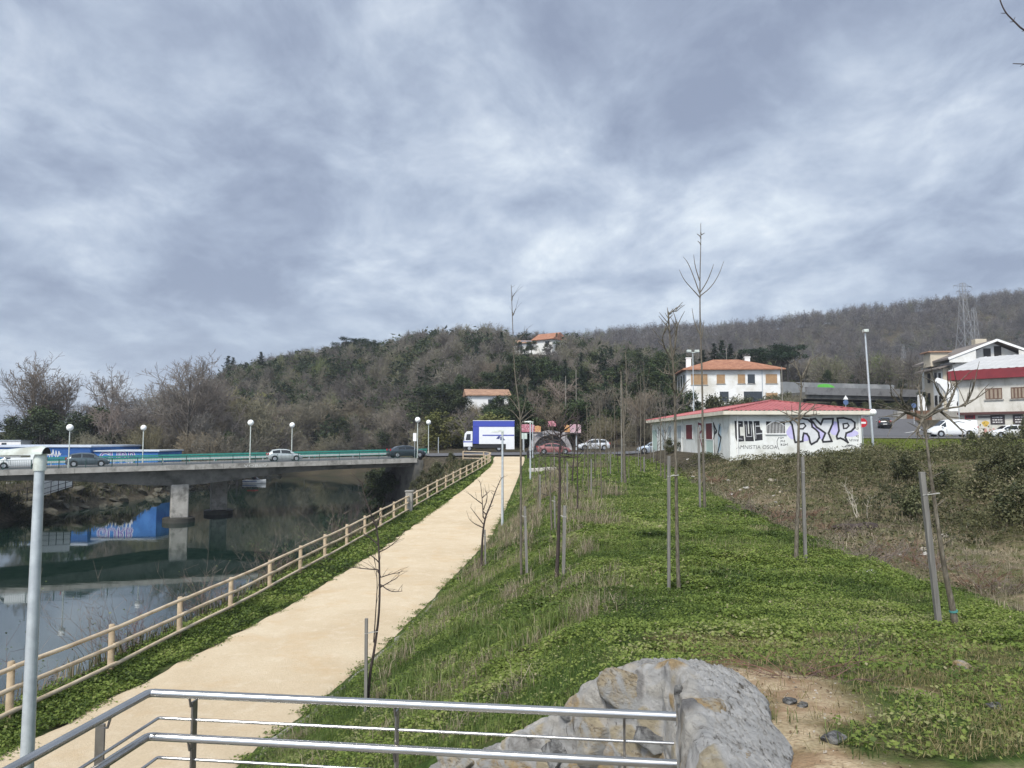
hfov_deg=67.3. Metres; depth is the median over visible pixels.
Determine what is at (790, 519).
dead brush
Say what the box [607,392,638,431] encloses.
evergreen tree
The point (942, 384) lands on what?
garden wall
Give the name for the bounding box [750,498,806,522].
dead brush
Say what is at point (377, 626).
sapling
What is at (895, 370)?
hillside woods
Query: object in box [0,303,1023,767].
ground
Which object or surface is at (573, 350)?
bare tree
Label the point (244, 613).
ground cover
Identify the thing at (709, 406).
bush
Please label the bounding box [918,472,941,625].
stake
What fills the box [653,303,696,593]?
sapling
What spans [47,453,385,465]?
guard rail
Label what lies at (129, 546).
river water
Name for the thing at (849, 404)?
bush
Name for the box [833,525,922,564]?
dead brush
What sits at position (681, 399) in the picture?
evergreen tree
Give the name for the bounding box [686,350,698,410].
floodlight mast
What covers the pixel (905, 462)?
bush
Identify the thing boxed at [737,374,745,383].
window
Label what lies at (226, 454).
guard rail
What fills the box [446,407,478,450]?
bare tree
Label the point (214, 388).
bare tree
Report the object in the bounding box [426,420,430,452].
globe lamp
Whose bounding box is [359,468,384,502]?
evergreen tree
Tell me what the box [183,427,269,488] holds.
bare tree
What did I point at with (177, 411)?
bare tree
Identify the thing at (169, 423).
bare tree
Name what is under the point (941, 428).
delivery van
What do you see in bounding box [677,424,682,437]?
window
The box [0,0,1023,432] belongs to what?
sky
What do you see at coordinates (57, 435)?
evergreen tree
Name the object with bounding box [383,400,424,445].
bare tree
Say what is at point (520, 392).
evergreen tree
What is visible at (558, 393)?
bare tree
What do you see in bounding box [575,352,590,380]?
conifer
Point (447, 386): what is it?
evergreen tree
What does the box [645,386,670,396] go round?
evergreen tree
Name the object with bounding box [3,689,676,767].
handrail
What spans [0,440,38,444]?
white cabin
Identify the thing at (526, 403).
evergreen tree
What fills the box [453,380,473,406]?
evergreen tree
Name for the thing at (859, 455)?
scrub
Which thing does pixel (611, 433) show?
sapling
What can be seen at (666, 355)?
evergreen tree
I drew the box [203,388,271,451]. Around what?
bare tree
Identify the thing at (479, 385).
evergreen tree
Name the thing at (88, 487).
bush
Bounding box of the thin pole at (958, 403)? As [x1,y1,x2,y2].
[957,388,959,418]
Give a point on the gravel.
(852, 707)
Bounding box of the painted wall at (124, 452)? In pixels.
[93,450,183,463]
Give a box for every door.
[652,429,657,449]
[662,429,666,449]
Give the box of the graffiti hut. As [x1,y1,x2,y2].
[646,400,870,460]
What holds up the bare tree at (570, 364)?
on the ground at (832, 757)
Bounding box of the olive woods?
[249,337,598,438]
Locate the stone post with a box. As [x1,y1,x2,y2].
[405,490,413,512]
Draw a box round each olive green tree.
[418,416,464,449]
[421,409,453,449]
[439,411,494,448]
[442,416,498,447]
[458,409,518,446]
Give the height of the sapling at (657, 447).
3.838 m
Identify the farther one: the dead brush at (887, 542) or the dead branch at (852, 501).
the dead branch at (852, 501)
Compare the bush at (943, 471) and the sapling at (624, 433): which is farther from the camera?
the sapling at (624, 433)
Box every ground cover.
[0,459,493,749]
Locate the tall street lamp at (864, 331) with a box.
[862,329,873,445]
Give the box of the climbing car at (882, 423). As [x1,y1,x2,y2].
[876,417,891,427]
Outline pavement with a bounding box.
[863,437,906,437]
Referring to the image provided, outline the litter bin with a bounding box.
[526,450,534,458]
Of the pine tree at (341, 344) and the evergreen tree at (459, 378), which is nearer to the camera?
the evergreen tree at (459, 378)
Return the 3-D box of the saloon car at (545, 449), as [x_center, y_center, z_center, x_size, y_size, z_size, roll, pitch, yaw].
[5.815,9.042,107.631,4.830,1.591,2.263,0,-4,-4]
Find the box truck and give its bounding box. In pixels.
[463,420,514,450]
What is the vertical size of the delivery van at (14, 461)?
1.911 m
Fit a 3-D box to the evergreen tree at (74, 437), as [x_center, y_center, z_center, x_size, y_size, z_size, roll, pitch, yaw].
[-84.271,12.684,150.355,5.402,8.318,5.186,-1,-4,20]
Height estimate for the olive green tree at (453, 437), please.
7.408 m
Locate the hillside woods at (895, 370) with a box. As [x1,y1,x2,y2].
[676,348,951,389]
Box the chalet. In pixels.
[912,339,1023,410]
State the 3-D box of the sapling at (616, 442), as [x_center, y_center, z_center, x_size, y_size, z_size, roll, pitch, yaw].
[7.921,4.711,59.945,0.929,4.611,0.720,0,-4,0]
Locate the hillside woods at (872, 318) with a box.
[144,287,1023,425]
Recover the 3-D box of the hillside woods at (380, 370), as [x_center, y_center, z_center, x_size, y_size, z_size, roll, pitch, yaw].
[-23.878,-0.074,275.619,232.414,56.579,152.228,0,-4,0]
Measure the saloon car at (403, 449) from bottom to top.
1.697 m
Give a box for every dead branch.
[296,503,350,545]
[477,678,528,717]
[841,478,872,517]
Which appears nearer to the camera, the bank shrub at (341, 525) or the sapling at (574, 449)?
the bank shrub at (341, 525)
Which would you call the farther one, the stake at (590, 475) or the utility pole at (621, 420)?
the utility pole at (621, 420)
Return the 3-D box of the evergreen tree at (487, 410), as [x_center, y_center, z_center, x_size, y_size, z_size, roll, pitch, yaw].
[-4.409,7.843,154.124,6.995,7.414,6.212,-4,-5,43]
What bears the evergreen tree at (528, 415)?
on the ground at (832, 757)
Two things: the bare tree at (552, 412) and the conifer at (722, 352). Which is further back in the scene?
the conifer at (722, 352)
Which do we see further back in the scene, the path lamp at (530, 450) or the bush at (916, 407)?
the bush at (916, 407)
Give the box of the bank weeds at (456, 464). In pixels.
[1,458,486,708]
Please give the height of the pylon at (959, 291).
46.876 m
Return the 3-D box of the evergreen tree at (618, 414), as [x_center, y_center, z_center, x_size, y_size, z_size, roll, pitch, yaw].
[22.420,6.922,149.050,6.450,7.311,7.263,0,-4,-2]
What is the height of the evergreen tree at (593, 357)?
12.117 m
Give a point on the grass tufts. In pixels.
(502, 634)
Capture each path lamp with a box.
[0,446,50,767]
[491,430,503,525]
[522,421,530,479]
[528,422,532,457]
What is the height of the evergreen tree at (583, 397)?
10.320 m
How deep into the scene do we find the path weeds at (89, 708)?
17.57 m
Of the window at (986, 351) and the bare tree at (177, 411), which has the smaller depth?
the window at (986, 351)
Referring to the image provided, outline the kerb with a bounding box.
[247,599,434,766]
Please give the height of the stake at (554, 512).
1.335 m
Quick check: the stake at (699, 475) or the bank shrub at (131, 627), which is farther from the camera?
the stake at (699, 475)
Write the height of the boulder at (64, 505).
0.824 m
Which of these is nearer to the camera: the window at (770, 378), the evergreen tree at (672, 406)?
the evergreen tree at (672, 406)
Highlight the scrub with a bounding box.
[671,422,1023,612]
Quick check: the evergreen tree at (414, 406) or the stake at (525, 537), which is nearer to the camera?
the stake at (525, 537)
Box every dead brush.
[694,473,733,483]
[723,485,757,500]
[725,495,786,513]
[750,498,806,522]
[765,511,801,526]
[772,505,831,518]
[807,518,849,535]
[823,517,890,537]
[828,528,922,551]
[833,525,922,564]
[867,537,924,559]
[875,532,974,568]
[896,534,1000,572]
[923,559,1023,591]
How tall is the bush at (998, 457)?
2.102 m
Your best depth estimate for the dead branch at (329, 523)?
44.22 m
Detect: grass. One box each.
[241,455,1023,767]
[681,451,1023,611]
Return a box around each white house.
[463,389,510,408]
[675,356,785,409]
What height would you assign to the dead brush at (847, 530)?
0.961 m
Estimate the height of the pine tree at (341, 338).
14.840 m
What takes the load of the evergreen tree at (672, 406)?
on the ground at (832, 757)
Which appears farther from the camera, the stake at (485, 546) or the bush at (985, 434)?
the bush at (985, 434)
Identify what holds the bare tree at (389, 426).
on the ground at (832, 757)
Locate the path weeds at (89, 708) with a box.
[0,501,509,760]
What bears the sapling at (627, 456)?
on the ground at (832, 757)
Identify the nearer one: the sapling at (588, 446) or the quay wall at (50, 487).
the sapling at (588, 446)
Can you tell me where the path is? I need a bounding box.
[0,457,524,767]
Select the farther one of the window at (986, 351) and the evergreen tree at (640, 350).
the evergreen tree at (640, 350)
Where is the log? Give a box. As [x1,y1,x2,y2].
[831,522,877,529]
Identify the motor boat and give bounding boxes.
[242,477,265,482]
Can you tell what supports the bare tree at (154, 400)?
on the ground at (832, 757)
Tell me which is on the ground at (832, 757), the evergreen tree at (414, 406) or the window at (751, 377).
the evergreen tree at (414, 406)
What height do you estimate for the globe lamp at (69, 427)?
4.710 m
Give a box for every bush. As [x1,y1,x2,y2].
[0,489,22,508]
[6,502,30,519]
[18,507,49,520]
[44,513,59,520]
[74,482,93,494]
[409,476,423,490]
[413,478,435,492]
[419,465,435,480]
[428,461,443,474]
[446,452,457,461]
[662,437,680,453]
[694,393,722,409]
[697,392,733,410]
[714,394,744,406]
[738,457,751,466]
[741,396,752,402]
[758,392,774,400]
[765,392,785,399]
[778,458,794,470]
[820,459,838,471]
[842,402,856,407]
[859,402,874,408]
[871,399,887,408]
[885,402,901,409]
[885,452,926,478]
[888,484,932,517]
[909,401,917,409]
[926,465,961,488]
[959,431,983,446]
[960,469,1002,500]
[972,447,1022,484]
[974,431,995,447]
[988,479,1023,525]
[996,433,1023,446]
[996,448,1023,485]
[1019,417,1023,434]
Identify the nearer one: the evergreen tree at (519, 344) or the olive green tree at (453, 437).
the olive green tree at (453, 437)
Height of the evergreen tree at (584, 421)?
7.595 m
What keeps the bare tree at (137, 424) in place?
on the ground at (832, 757)
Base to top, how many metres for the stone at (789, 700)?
0.050 m
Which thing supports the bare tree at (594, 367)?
on the ground at (832, 757)
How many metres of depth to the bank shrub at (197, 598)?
24.46 m
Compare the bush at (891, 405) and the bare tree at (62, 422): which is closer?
the bush at (891, 405)
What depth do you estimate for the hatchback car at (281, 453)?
95.75 m
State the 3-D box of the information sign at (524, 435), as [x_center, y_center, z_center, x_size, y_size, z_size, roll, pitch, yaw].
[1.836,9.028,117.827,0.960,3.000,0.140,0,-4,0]
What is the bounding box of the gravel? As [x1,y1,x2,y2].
[725,660,925,767]
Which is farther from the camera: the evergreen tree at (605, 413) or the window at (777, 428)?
the evergreen tree at (605, 413)
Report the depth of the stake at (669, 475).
13.61 m
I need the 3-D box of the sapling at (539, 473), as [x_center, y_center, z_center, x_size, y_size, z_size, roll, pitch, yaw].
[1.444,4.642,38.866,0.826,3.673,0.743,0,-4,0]
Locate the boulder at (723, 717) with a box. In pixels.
[429,657,793,767]
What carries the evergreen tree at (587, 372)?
on the ground at (832, 757)
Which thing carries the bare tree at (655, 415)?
on the ground at (832, 757)
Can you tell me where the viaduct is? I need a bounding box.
[780,382,921,405]
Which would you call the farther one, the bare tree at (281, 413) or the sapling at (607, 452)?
the bare tree at (281, 413)
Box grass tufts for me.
[374,602,580,715]
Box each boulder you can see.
[21,493,32,500]
[22,501,32,507]
[43,508,57,514]
[50,500,63,506]
[60,503,68,508]
[70,506,78,510]
[72,486,84,492]
[79,505,89,508]
[96,483,108,488]
[99,503,107,506]
[117,497,128,501]
[138,488,147,493]
[429,657,793,767]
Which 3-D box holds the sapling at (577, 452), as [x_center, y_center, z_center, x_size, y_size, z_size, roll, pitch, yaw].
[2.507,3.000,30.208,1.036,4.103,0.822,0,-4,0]
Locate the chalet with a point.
(940, 363)
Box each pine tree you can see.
[329,340,357,350]
[338,336,363,346]
[736,347,784,363]
[755,343,792,365]
[768,342,799,380]
[770,344,809,381]
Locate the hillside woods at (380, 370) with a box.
[213,321,715,458]
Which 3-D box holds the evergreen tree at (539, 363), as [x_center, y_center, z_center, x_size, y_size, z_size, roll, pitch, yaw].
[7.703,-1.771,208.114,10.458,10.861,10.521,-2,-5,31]
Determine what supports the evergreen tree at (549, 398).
on the ground at (832, 757)
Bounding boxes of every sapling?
[346,473,406,709]
[464,475,504,567]
[504,285,540,574]
[530,436,535,478]
[533,446,546,507]
[534,402,585,577]
[534,429,549,492]
[541,459,552,529]
[546,415,563,487]
[556,447,572,500]
[565,408,586,508]
[571,419,583,480]
[580,434,589,466]
[580,443,589,481]
[585,405,599,495]
[585,416,594,453]
[588,440,599,480]
[589,399,602,470]
[589,402,612,498]
[600,406,611,457]
[604,433,609,474]
[605,417,616,456]
[609,377,620,457]
[609,417,618,472]
[613,351,633,482]
[625,433,633,478]
[631,419,639,448]
[636,377,648,470]
[640,362,649,456]
[645,402,656,462]
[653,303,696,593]
[655,382,667,477]
[655,429,663,468]
[657,418,670,479]
[679,230,723,506]
[774,352,822,559]
[872,361,992,623]
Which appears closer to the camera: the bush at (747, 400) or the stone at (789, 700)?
the stone at (789, 700)
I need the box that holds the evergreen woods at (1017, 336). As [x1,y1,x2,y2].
[718,331,1023,385]
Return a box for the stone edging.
[529,467,555,471]
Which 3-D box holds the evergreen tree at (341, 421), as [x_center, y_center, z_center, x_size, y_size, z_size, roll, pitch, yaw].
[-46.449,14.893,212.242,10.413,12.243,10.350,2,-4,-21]
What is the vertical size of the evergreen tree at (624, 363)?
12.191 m
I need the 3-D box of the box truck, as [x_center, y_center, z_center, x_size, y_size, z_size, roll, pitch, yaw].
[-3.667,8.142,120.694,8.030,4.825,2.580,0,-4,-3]
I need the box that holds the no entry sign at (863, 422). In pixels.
[861,418,866,447]
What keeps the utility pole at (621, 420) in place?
on the ground at (832, 757)
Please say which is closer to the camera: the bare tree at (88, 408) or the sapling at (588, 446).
the sapling at (588, 446)
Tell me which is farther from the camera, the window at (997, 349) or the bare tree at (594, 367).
the bare tree at (594, 367)
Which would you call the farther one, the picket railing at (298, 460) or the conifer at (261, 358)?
the conifer at (261, 358)
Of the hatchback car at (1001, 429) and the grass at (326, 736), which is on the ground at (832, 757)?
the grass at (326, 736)
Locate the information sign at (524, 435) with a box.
[522,433,526,438]
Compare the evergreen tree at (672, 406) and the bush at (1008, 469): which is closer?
the bush at (1008, 469)
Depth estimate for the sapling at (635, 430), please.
68.61 m
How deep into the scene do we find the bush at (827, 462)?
45.45 m
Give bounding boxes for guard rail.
[0,449,426,463]
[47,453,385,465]
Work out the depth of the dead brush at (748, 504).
30.26 m
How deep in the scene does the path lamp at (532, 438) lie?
94.96 m
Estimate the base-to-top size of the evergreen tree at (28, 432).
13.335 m
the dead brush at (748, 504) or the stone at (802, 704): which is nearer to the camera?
the stone at (802, 704)
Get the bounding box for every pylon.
[901,344,911,385]
[953,283,972,346]
[968,308,981,343]
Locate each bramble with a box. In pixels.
[686,631,902,679]
[709,642,810,666]
[740,638,903,684]
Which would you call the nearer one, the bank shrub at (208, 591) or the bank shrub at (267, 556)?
the bank shrub at (208, 591)
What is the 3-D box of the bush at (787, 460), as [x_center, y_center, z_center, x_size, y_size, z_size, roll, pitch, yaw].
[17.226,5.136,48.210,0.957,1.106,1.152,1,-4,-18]
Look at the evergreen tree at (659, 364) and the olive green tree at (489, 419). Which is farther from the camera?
the evergreen tree at (659, 364)
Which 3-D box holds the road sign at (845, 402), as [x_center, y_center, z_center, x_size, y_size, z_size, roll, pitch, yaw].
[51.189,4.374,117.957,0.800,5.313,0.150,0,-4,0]
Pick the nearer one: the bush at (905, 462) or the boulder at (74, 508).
the bush at (905, 462)
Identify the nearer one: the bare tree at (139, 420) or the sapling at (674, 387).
the sapling at (674, 387)
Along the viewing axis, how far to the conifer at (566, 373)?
182.87 m
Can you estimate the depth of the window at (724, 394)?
151.78 m
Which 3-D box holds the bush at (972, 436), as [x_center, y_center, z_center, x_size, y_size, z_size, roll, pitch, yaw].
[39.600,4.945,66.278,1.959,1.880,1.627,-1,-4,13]
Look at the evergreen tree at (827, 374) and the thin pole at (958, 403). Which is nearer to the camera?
the thin pole at (958, 403)
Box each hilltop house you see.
[511,340,534,353]
[531,332,563,354]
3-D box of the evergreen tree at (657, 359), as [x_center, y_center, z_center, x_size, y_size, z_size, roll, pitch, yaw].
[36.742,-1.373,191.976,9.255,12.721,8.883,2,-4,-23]
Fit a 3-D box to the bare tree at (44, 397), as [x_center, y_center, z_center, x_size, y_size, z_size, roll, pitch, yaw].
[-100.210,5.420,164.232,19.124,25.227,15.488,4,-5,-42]
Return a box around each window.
[668,425,671,437]
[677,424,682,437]
[685,424,692,438]
[691,374,707,384]
[705,422,712,438]
[717,374,725,383]
[720,392,728,401]
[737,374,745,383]
[744,391,761,401]
[747,374,755,383]
[765,374,777,383]
[765,421,786,434]
[766,393,777,398]
[983,348,990,356]
[984,388,1003,400]
[994,346,1001,355]
[1009,387,1023,399]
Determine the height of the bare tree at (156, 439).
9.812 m
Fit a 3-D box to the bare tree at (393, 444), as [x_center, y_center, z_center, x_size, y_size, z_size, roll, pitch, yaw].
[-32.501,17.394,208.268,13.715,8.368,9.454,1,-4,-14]
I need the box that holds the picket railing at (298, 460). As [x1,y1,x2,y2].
[0,450,416,469]
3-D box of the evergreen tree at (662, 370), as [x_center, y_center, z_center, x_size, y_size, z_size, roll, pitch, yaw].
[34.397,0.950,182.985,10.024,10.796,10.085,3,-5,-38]
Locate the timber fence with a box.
[0,451,490,721]
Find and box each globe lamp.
[66,424,73,467]
[141,425,146,462]
[248,420,253,462]
[290,422,294,450]
[415,417,419,457]
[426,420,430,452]
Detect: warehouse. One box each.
[0,445,141,464]
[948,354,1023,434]
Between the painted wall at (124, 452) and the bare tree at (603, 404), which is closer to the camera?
the painted wall at (124, 452)
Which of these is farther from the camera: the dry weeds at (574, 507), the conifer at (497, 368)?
the conifer at (497, 368)
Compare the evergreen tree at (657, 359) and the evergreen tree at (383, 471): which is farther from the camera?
the evergreen tree at (657, 359)
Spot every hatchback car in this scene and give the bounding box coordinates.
[65,453,109,466]
[266,449,302,460]
[578,439,609,450]
[636,442,651,453]
[986,425,1020,437]
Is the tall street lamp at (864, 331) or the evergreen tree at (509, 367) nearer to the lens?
the tall street lamp at (864, 331)
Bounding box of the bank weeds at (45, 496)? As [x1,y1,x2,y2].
[0,459,247,513]
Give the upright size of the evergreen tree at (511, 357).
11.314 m
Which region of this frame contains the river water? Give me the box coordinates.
[0,475,392,703]
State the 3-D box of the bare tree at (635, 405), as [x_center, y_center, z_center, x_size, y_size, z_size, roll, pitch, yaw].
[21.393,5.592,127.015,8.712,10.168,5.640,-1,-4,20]
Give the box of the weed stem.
[808,617,868,670]
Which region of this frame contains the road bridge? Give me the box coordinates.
[0,456,423,523]
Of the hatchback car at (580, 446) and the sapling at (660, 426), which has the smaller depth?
the sapling at (660, 426)
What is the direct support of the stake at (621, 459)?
on the ground at (832, 757)
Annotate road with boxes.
[426,435,1021,455]
[861,409,932,436]
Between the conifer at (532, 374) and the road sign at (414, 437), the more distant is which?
the conifer at (532, 374)
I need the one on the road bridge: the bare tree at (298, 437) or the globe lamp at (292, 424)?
the globe lamp at (292, 424)
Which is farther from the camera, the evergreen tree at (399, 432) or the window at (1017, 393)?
the evergreen tree at (399, 432)
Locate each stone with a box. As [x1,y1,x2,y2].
[782,697,796,704]
[797,701,807,707]
[820,730,846,744]
[952,660,971,669]
[985,702,1001,709]
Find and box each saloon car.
[386,445,425,457]
[536,443,570,453]
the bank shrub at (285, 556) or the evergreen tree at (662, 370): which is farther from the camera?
the evergreen tree at (662, 370)
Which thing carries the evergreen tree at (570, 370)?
on the ground at (832, 757)
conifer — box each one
[218,356,231,373]
[229,357,235,369]
[254,352,267,379]
[470,340,481,378]
[494,364,500,387]
[497,331,507,364]
[514,385,532,447]
[526,365,539,400]
[528,373,544,418]
[554,359,570,407]
[569,378,579,401]
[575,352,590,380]
[576,366,589,404]
[593,353,606,382]
[596,358,612,384]
[597,376,615,436]
[610,365,620,391]
[651,376,669,431]
[696,350,707,364]
[706,343,719,360]
[715,340,730,359]
[723,344,735,359]
[737,350,744,359]
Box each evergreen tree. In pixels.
[0,405,66,444]
[0,415,39,439]
[0,422,21,439]
[14,405,74,444]
[44,414,107,444]
[55,405,119,444]
[67,428,96,444]
[220,431,253,485]
[326,416,362,449]
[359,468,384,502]
[359,470,398,508]
[363,427,400,455]
[365,469,384,500]
[391,424,410,443]
[400,384,461,423]
[420,385,463,418]
[423,381,453,422]
[450,394,473,419]
[452,374,470,395]
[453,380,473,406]
[471,379,503,388]
[477,370,496,382]
[477,407,502,418]
[481,403,509,418]
[485,352,506,366]
[490,392,517,415]
[491,364,522,393]
[492,366,528,396]
[500,360,536,384]
[501,399,543,448]
[502,352,532,373]
[508,356,538,376]
[508,385,526,404]
[513,409,545,441]
[514,396,544,417]
[514,402,531,447]
[515,342,523,350]
[518,346,532,355]
[523,357,554,387]
[526,340,537,351]
[531,360,571,387]
[532,385,558,417]
[539,402,562,431]
[540,356,559,376]
[547,384,589,417]
[558,366,578,383]
[558,400,574,440]
[560,397,598,444]
[560,403,590,447]
[566,392,602,438]
[568,370,589,391]
[571,364,598,391]
[571,409,592,442]
[572,379,598,414]
[586,351,618,371]
[588,351,607,372]
[588,382,630,422]
[596,367,628,390]
[596,408,616,439]
[607,357,635,383]
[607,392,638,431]
[612,383,627,427]
[615,402,631,436]
[616,372,659,400]
[618,366,635,389]
[624,405,633,432]
[628,347,652,355]
[630,351,645,369]
[630,366,672,385]
[632,361,663,390]
[636,351,675,368]
[636,369,671,393]
[642,371,667,389]
[643,388,692,413]
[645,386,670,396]
[647,353,675,373]
[652,352,669,367]
[653,387,688,416]
[654,358,678,390]
[677,388,700,410]
[686,400,700,410]
[818,369,837,382]
[847,374,859,383]
[896,378,906,388]
[916,391,930,405]
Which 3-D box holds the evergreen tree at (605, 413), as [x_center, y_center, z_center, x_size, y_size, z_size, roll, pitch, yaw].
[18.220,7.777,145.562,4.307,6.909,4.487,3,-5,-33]
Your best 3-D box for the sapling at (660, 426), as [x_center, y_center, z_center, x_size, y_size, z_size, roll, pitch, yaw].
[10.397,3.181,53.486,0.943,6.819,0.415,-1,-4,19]
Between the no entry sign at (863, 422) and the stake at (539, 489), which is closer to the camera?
the stake at (539, 489)
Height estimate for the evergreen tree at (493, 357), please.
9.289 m
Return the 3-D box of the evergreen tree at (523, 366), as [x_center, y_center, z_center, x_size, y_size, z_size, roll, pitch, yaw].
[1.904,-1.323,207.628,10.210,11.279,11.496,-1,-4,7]
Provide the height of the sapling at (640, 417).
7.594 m
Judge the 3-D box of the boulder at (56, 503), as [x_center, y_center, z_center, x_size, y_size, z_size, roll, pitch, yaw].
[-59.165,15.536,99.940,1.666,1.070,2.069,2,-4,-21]
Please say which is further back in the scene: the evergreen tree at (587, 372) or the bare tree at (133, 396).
the evergreen tree at (587, 372)
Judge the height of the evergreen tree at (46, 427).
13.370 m
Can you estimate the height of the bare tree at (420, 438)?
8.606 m
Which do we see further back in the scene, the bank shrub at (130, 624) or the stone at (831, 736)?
the bank shrub at (130, 624)
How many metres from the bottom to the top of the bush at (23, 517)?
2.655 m
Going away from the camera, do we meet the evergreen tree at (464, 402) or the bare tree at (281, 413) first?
the evergreen tree at (464, 402)
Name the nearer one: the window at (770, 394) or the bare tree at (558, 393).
the window at (770, 394)
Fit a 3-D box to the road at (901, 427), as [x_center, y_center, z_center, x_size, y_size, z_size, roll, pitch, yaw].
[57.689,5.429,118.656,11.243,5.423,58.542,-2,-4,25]
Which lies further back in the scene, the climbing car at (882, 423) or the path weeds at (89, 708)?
the climbing car at (882, 423)
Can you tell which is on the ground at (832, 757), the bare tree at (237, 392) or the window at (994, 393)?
the bare tree at (237, 392)
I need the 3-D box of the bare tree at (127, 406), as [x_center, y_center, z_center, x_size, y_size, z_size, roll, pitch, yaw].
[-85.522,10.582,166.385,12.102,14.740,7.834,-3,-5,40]
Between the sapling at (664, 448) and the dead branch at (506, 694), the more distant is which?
the sapling at (664, 448)
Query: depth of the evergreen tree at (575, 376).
192.14 m
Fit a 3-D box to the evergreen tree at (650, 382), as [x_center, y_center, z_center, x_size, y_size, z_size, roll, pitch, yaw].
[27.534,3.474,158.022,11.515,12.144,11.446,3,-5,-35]
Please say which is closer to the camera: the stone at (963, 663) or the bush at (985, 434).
the stone at (963, 663)
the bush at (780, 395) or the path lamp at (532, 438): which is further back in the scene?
the bush at (780, 395)
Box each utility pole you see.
[565,376,565,405]
[621,401,621,437]
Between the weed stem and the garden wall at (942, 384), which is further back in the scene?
the garden wall at (942, 384)
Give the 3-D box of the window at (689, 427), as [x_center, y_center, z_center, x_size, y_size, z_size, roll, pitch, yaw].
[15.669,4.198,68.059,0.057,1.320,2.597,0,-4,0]
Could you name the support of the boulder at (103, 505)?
on the ground at (832, 757)
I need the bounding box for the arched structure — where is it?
[521,421,580,449]
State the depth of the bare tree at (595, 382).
177.06 m
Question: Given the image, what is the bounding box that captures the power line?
[798,347,891,362]
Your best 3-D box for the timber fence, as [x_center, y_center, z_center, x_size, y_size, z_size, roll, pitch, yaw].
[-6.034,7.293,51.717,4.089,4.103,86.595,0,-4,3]
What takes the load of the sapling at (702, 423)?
on the ground at (832, 757)
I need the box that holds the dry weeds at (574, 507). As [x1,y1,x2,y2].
[268,459,846,767]
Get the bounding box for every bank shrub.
[0,620,72,704]
[41,561,160,666]
[78,590,176,651]
[94,605,169,653]
[147,542,263,617]
[174,566,247,615]
[231,530,332,582]
[241,537,294,581]
[253,543,305,575]
[295,508,349,549]
[319,502,371,541]
[333,506,378,534]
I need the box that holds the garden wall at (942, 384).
[893,378,958,419]
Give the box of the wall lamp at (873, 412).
[863,409,876,416]
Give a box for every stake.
[364,618,377,712]
[484,530,485,564]
[522,506,527,572]
[539,474,540,506]
[551,496,555,528]
[560,505,565,576]
[566,462,567,499]
[590,459,591,495]
[621,438,621,481]
[667,456,677,593]
[697,427,704,506]
[800,457,806,563]
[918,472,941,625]
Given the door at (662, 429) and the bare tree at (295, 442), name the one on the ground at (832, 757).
the bare tree at (295, 442)
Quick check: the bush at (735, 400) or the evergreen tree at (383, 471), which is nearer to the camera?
the evergreen tree at (383, 471)
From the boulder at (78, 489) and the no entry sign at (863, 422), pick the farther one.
the boulder at (78, 489)
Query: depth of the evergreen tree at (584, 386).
169.16 m
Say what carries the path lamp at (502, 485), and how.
on the ground at (832, 757)
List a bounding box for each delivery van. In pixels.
[0,454,47,468]
[927,419,978,436]
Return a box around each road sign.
[413,433,415,457]
[843,395,847,406]
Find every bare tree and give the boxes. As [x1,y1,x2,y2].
[0,351,83,431]
[53,404,72,444]
[64,399,103,422]
[68,430,118,444]
[74,401,122,433]
[84,364,140,429]
[87,405,138,444]
[88,385,154,423]
[92,420,130,444]
[96,399,131,433]
[100,423,154,449]
[106,389,159,431]
[111,405,152,437]
[118,411,153,434]
[120,350,240,460]
[127,421,186,460]
[132,378,192,440]
[135,408,182,443]
[142,390,215,445]
[142,422,197,461]
[146,407,185,449]
[155,386,284,443]
[166,395,225,445]
[172,429,210,461]
[180,410,216,453]
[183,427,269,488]
[191,378,236,424]
[192,437,242,488]
[194,413,234,446]
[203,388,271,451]
[206,407,253,444]
[213,393,283,459]
[260,427,294,451]
[263,404,294,425]
[263,423,306,451]
[268,395,356,444]
[284,429,311,450]
[291,399,371,439]
[301,434,345,457]
[302,409,321,442]
[323,439,362,456]
[332,397,374,416]
[337,407,381,430]
[354,397,418,433]
[363,427,390,447]
[368,434,406,455]
[372,405,406,455]
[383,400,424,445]
[397,429,412,444]
[407,423,436,450]
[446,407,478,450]
[456,362,478,384]
[458,403,482,421]
[479,360,503,380]
[513,374,540,387]
[521,386,557,406]
[527,390,562,427]
[536,400,567,429]
[540,378,579,404]
[564,358,578,368]
[569,346,585,355]
[575,384,619,438]
[581,416,633,447]
[583,358,613,376]
[588,378,610,393]
[592,370,631,384]
[604,350,624,364]
[618,390,664,446]
[619,387,667,444]
[619,413,651,445]
[622,367,640,391]
[648,409,666,418]
[652,390,684,415]
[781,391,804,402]
[999,0,1023,65]
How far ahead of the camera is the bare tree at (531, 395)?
160.35 m
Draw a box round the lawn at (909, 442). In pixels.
[862,438,1022,452]
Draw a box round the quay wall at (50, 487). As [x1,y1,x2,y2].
[9,481,72,506]
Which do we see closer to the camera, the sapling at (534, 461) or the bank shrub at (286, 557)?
the bank shrub at (286, 557)
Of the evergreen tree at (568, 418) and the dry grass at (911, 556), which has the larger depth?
the evergreen tree at (568, 418)

